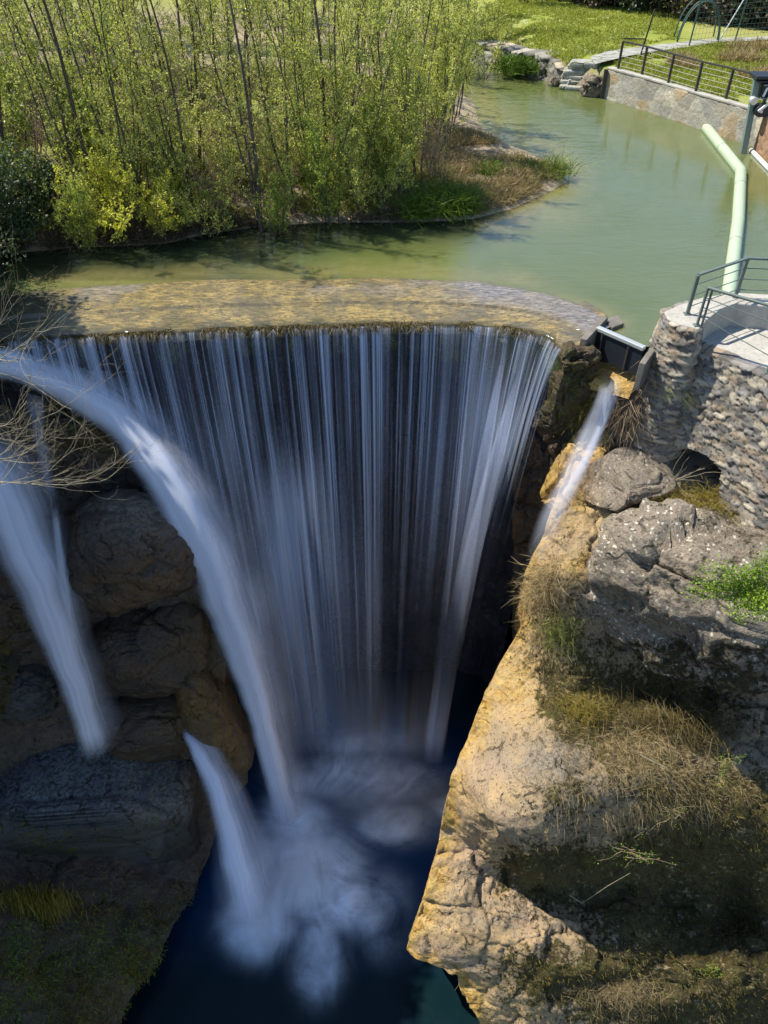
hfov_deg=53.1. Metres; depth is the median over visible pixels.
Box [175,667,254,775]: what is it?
boulder
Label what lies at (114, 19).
willow tree
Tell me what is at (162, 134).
willow bush
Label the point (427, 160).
willow bush
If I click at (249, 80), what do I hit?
willow tree
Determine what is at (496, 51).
willow bush
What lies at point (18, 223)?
evergreen shrub
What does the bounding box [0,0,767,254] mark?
ground
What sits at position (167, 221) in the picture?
overhanging shrub
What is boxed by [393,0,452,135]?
willow tree
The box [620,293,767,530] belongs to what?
lookout platform
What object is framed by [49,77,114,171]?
willow bush
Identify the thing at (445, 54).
willow tree
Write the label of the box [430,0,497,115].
willow tree
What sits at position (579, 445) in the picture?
boulder
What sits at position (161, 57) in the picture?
willow tree
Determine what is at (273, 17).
willow tree
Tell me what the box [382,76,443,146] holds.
willow bush
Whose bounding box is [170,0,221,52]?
willow tree
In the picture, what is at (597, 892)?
dead cane
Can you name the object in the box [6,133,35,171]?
willow bush
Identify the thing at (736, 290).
railing
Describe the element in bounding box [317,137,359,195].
willow bush
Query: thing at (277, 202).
willow bush
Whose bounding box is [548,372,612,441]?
grass tuft
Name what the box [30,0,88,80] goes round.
willow tree
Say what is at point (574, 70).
stone steps
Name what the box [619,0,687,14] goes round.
hedge tree
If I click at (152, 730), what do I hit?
boulder
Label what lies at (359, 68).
willow tree
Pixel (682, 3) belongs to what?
hedge tree
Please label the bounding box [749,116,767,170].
intake wall
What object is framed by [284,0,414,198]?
willow tree
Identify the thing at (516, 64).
grass tuft
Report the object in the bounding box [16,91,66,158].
willow bush
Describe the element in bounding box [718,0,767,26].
hedge tree
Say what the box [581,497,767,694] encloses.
boulder
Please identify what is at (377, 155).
willow bush
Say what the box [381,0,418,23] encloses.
willow tree
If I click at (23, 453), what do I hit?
bare branches
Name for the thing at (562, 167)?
grass tuft
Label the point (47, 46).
willow tree
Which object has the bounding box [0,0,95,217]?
willow tree
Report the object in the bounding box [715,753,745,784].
ivy plant
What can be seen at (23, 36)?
willow tree
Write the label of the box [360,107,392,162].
willow bush
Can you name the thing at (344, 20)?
willow tree
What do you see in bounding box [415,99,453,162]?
willow bush
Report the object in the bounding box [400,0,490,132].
willow tree
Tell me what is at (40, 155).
willow bush
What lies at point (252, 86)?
willow bush
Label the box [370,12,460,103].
willow bush
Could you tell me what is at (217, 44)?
willow tree
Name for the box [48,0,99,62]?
willow tree
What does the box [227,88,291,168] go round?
willow bush
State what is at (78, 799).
boulder
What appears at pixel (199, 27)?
willow tree
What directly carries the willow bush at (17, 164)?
on the ground at (467, 105)
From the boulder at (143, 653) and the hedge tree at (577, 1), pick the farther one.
the hedge tree at (577, 1)
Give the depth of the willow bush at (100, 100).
25.09 m
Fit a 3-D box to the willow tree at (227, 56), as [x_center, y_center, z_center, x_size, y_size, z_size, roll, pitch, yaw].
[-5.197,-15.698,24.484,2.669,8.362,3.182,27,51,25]
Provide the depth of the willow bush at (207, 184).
23.07 m
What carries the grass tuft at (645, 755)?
on the gorge rock at (470, 853)
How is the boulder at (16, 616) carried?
on the gorge rock at (48, 515)
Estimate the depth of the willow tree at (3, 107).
22.54 m
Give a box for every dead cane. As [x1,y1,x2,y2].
[569,873,629,902]
[640,754,676,815]
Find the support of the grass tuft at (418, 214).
on the ground at (467, 105)
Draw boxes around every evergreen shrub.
[0,136,50,255]
[0,226,26,291]
[5,147,66,216]
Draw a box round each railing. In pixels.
[617,41,766,102]
[683,257,767,315]
[693,286,767,373]
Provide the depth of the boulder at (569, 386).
18.69 m
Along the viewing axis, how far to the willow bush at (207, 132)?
25.70 m
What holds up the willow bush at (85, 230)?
on the ground at (467, 105)
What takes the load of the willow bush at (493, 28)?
on the ground at (467, 105)
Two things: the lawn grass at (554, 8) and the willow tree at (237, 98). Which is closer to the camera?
the willow tree at (237, 98)
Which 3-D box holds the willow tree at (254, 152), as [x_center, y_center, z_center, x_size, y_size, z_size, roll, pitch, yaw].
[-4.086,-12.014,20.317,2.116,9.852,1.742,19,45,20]
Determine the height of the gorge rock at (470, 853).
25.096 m
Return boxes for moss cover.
[0,376,201,1023]
[1,896,177,1023]
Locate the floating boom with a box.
[701,124,746,294]
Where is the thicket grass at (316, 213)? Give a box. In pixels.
[0,59,458,246]
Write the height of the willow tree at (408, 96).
5.381 m
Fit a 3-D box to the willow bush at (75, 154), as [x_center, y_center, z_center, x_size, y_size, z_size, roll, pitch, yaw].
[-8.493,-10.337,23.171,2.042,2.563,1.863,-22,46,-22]
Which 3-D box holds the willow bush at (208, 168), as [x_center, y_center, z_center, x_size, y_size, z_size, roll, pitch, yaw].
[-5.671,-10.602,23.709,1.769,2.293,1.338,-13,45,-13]
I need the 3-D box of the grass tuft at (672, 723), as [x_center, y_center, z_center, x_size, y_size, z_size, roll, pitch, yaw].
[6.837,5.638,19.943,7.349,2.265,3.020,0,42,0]
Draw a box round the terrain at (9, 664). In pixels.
[0,653,20,722]
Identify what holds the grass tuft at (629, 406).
on the gorge rock at (531, 465)
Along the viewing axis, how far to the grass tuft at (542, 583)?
19.14 m
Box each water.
[0,40,767,346]
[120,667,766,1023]
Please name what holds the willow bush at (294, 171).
on the ground at (467, 105)
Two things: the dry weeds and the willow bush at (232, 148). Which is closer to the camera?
the willow bush at (232, 148)
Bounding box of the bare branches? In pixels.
[0,221,182,506]
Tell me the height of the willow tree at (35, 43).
4.801 m
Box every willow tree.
[0,0,37,153]
[0,0,41,69]
[0,0,48,114]
[0,0,78,138]
[0,0,85,204]
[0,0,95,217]
[0,5,18,62]
[0,9,11,93]
[1,0,71,51]
[4,0,116,123]
[4,3,55,82]
[15,0,135,181]
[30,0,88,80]
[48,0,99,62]
[50,0,77,64]
[56,0,168,222]
[62,0,137,154]
[75,3,126,83]
[86,0,213,209]
[91,0,145,82]
[94,0,137,67]
[94,0,145,48]
[99,0,170,211]
[100,26,185,214]
[120,0,197,211]
[133,0,192,127]
[156,0,226,176]
[159,0,205,107]
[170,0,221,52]
[171,0,264,145]
[182,0,205,66]
[185,0,276,231]
[188,0,237,60]
[198,0,240,74]
[206,0,264,126]
[210,0,285,229]
[216,0,272,68]
[223,0,325,216]
[235,0,319,139]
[239,0,285,115]
[241,0,284,66]
[249,0,332,157]
[257,0,395,216]
[264,0,344,189]
[265,0,289,47]
[276,0,345,108]
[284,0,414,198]
[287,0,324,90]
[300,0,355,59]
[318,0,370,187]
[326,0,388,126]
[332,0,386,50]
[339,3,446,187]
[347,0,384,138]
[353,0,415,151]
[360,0,400,106]
[363,0,402,76]
[366,0,406,79]
[377,0,481,177]
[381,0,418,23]
[382,0,439,149]
[385,0,426,113]
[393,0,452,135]
[397,0,479,149]
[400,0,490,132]
[417,0,482,126]
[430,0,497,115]
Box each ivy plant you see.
[594,828,675,869]
[645,803,698,829]
[674,542,767,627]
[695,964,721,978]
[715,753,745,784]
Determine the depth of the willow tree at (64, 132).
20.55 m
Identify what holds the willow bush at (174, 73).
on the ground at (467, 105)
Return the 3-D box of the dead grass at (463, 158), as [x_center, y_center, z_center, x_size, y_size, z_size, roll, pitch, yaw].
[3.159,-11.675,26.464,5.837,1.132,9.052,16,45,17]
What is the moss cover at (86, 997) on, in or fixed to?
on the gorge rock at (48, 515)
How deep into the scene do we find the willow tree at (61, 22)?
34.50 m
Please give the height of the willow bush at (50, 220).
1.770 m
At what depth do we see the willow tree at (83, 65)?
21.98 m
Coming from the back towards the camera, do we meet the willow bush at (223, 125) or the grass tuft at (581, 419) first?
the willow bush at (223, 125)
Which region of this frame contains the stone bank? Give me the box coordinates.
[470,39,570,84]
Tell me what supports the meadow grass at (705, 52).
on the ground at (467, 105)
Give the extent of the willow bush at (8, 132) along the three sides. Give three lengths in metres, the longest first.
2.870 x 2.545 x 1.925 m
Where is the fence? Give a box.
[688,0,767,47]
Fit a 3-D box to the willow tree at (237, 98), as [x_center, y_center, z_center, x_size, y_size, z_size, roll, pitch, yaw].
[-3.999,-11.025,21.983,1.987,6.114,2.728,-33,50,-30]
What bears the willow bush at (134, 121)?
on the ground at (467, 105)
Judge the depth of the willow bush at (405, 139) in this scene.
23.39 m
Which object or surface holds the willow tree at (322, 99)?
on the ground at (467, 105)
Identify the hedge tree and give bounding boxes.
[563,0,613,6]
[582,0,663,10]
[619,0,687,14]
[657,0,739,19]
[683,0,762,26]
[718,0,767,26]
[739,0,767,30]
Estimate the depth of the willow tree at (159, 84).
21.74 m
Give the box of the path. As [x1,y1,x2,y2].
[590,36,767,63]
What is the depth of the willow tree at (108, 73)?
20.69 m
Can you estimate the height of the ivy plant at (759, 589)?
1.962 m
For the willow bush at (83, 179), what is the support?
on the ground at (467, 105)
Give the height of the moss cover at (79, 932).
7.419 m
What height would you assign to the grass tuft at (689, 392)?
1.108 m
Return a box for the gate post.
[623,9,655,56]
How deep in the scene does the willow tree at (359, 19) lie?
40.38 m
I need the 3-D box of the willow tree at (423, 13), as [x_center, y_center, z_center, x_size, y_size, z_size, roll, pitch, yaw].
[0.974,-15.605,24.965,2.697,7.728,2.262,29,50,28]
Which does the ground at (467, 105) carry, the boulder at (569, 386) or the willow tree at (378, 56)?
the willow tree at (378, 56)
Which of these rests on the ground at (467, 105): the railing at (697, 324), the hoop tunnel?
the hoop tunnel
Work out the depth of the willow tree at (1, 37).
29.97 m
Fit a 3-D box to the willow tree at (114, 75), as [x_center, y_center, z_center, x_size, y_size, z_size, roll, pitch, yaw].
[-11.652,-20.884,30.899,2.233,7.354,3.066,-11,45,-14]
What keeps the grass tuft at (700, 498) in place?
on the boulder at (646, 558)
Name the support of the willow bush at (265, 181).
on the ground at (467, 105)
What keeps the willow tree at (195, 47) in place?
on the ground at (467, 105)
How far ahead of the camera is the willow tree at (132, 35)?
21.30 m
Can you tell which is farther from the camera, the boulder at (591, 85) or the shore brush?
the boulder at (591, 85)
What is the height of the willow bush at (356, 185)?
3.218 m
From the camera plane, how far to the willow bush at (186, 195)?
22.57 m
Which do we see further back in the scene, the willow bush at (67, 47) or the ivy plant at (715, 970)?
the willow bush at (67, 47)
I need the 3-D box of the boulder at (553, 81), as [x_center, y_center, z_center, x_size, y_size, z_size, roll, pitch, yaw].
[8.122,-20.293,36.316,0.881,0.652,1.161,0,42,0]
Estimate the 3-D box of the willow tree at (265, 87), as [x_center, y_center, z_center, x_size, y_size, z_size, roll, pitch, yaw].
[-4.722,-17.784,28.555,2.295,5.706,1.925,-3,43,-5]
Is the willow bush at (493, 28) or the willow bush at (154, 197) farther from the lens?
the willow bush at (493, 28)
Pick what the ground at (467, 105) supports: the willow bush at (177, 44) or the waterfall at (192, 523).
the willow bush at (177, 44)
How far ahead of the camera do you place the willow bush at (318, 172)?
22.53 m
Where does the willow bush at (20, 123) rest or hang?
on the ground at (467, 105)
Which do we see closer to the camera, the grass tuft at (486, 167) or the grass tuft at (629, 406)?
the grass tuft at (629, 406)
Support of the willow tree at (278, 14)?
on the ground at (467, 105)
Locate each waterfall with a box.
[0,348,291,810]
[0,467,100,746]
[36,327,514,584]
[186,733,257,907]
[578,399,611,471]
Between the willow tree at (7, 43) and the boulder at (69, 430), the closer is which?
the boulder at (69, 430)
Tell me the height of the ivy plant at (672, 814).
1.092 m
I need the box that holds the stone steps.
[559,59,601,90]
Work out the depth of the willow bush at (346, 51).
28.15 m
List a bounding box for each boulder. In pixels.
[0,603,32,654]
[0,743,200,864]
[2,663,58,722]
[48,407,115,453]
[59,488,201,617]
[83,602,211,698]
[92,694,193,762]
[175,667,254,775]
[539,341,601,434]
[540,426,614,508]
[547,75,560,86]
[566,391,624,430]
[580,73,602,97]
[581,445,676,511]
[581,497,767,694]
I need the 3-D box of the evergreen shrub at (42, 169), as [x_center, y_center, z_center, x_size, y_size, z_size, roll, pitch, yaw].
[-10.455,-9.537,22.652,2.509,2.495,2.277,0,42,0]
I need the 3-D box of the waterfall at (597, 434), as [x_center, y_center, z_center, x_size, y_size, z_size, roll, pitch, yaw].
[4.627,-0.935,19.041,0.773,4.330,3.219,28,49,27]
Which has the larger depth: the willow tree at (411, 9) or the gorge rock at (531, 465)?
the willow tree at (411, 9)
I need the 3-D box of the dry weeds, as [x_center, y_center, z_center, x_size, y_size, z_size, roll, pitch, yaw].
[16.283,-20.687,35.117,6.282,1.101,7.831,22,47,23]
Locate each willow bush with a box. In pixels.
[0,34,40,159]
[0,134,52,213]
[2,114,54,168]
[6,72,50,156]
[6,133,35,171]
[6,173,65,240]
[10,130,71,198]
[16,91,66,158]
[23,65,116,192]
[39,171,106,251]
[42,118,133,226]
[46,53,137,151]
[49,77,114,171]
[54,28,135,132]
[55,125,125,205]
[57,3,100,79]
[70,101,152,207]
[93,73,180,166]
[109,16,163,78]
[110,35,191,115]
[126,173,178,236]
[137,134,191,212]
[139,100,189,181]
[143,14,188,65]
[151,88,225,179]
[152,29,203,100]
[168,142,243,237]
[171,83,268,184]
[175,99,251,194]
[175,132,223,200]
[191,152,245,214]
[196,122,240,162]
[223,25,294,107]
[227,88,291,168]
[233,107,307,197]
[237,133,279,187]
[251,155,297,234]
[260,100,310,164]
[265,111,318,183]
[279,82,347,148]
[286,99,362,225]
[288,22,360,119]
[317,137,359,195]
[334,63,435,195]
[334,107,411,223]
[352,86,399,190]
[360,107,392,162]
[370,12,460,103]
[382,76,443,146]
[414,95,455,182]
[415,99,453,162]
[449,0,515,81]
[452,0,512,48]
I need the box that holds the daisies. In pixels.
[487,4,674,54]
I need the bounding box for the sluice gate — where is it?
[554,301,654,398]
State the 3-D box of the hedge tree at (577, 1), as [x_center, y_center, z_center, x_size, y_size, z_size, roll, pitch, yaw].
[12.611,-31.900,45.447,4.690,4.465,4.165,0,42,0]
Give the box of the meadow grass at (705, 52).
[612,40,767,102]
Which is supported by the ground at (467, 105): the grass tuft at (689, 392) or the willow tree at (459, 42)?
the willow tree at (459, 42)
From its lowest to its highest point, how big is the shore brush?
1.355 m
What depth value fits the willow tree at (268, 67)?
25.30 m
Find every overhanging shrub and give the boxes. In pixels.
[51,126,144,242]
[117,155,209,242]
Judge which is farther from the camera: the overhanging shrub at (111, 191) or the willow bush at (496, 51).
the willow bush at (496, 51)
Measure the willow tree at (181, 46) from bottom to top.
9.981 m
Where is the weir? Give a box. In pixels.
[0,278,609,683]
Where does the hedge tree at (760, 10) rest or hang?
on the ground at (467, 105)
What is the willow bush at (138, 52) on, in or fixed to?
on the ground at (467, 105)
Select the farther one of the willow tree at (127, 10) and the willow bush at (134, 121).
the willow tree at (127, 10)
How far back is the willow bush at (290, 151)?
24.63 m
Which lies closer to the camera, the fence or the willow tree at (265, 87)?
the willow tree at (265, 87)
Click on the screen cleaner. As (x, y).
(759, 88)
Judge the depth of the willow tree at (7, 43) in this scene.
36.67 m
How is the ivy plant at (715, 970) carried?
on the gorge rock at (470, 853)
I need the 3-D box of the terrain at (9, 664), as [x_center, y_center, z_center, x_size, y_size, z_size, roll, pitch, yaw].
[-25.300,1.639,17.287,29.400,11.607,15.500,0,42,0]
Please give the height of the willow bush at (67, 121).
4.272 m
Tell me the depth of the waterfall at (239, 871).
22.53 m
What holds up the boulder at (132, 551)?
on the gorge rock at (48, 515)
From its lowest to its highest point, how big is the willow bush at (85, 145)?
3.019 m
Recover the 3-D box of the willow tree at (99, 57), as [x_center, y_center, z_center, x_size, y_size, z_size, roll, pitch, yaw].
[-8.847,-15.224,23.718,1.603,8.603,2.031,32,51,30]
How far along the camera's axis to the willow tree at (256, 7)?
32.34 m
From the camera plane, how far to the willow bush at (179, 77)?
30.88 m
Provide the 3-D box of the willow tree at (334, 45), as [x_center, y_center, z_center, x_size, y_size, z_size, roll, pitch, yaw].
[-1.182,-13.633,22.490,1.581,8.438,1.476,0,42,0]
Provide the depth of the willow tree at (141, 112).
20.75 m
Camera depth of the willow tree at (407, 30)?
28.24 m
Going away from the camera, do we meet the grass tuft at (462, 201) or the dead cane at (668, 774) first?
the dead cane at (668, 774)
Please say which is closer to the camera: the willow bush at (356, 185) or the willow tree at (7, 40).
the willow bush at (356, 185)
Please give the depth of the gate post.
35.08 m
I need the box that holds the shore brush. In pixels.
[0,200,419,258]
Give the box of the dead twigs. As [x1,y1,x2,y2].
[639,451,719,482]
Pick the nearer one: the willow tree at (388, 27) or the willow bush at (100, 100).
the willow bush at (100, 100)
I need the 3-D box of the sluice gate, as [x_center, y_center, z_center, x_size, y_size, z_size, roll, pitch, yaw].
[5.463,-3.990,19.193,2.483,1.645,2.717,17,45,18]
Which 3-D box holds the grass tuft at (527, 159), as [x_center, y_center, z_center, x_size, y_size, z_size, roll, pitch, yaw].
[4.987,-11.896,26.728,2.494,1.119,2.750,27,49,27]
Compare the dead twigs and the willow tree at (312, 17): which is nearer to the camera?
the dead twigs
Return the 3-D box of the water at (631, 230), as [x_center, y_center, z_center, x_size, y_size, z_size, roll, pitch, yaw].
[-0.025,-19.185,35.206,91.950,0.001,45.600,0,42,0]
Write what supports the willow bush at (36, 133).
on the ground at (467, 105)
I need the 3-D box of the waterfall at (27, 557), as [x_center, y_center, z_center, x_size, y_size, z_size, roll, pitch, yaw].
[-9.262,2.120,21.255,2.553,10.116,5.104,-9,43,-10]
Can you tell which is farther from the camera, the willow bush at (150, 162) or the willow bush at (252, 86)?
the willow bush at (252, 86)
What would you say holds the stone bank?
on the ground at (467, 105)
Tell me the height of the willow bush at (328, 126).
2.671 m
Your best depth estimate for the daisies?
41.87 m
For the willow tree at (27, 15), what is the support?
on the ground at (467, 105)
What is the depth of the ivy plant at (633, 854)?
17.99 m
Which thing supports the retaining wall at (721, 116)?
on the ground at (467, 105)
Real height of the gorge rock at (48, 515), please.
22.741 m
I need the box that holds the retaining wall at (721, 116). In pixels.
[599,66,762,146]
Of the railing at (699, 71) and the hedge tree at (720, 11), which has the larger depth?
the hedge tree at (720, 11)
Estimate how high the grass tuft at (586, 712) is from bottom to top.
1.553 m
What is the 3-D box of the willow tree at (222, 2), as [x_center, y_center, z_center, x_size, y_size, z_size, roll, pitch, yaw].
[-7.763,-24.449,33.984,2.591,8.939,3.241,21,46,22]
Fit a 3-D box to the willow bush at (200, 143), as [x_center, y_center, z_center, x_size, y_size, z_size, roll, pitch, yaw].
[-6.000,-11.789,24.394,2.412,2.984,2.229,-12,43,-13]
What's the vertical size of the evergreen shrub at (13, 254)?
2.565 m
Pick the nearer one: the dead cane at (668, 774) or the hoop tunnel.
the dead cane at (668, 774)
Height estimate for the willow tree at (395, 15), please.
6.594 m
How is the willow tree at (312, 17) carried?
on the ground at (467, 105)
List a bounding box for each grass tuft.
[0,875,98,937]
[371,187,464,228]
[397,175,502,230]
[467,154,514,179]
[483,49,550,80]
[495,153,564,185]
[501,536,581,637]
[504,712,726,806]
[520,679,625,742]
[523,598,594,664]
[526,147,600,186]
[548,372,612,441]
[559,969,676,1021]
[577,361,673,460]
[608,680,767,775]
[640,380,697,418]
[651,473,742,524]
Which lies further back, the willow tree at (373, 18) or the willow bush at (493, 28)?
the willow bush at (493, 28)
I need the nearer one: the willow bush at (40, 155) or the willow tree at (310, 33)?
the willow bush at (40, 155)
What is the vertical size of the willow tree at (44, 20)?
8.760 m
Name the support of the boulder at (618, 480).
on the gorge rock at (470, 853)
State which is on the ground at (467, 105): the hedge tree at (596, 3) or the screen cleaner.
the hedge tree at (596, 3)
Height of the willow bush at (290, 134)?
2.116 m
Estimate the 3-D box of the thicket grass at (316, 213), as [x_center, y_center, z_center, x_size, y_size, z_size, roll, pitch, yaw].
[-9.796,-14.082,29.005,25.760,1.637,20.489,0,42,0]
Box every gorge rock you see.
[0,377,247,1023]
[407,439,767,1023]
[511,350,625,641]
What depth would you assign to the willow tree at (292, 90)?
23.91 m
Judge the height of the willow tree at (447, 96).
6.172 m
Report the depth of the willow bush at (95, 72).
33.63 m
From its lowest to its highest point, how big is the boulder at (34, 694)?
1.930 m
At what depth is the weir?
21.76 m
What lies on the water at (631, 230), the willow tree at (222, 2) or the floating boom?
the floating boom
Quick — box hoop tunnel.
[674,0,720,41]
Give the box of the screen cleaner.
[740,71,767,153]
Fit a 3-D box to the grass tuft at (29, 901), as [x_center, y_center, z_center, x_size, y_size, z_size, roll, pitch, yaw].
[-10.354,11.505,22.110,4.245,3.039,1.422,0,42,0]
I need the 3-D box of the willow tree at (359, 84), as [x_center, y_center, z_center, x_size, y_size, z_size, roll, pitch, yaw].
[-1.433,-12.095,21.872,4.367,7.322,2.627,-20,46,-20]
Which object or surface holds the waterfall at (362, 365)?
attached to the weir
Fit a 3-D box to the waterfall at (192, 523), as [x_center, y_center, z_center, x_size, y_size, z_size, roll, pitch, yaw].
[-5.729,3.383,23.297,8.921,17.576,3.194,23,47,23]
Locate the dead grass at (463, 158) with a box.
[400,124,563,220]
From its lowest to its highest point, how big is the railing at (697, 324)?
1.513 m
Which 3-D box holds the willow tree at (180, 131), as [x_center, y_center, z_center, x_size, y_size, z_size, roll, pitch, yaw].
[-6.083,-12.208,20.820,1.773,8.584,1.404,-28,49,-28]
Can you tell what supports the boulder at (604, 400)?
on the gorge rock at (531, 465)
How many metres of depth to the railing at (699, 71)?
30.82 m
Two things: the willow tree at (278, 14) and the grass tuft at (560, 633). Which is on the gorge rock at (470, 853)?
the grass tuft at (560, 633)
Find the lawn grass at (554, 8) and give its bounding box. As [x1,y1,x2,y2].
[477,0,681,66]
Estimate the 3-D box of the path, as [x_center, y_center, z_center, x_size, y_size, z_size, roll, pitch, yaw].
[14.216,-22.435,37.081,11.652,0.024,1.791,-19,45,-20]
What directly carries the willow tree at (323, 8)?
on the ground at (467, 105)
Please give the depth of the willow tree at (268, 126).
21.93 m
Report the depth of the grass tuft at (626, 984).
20.48 m

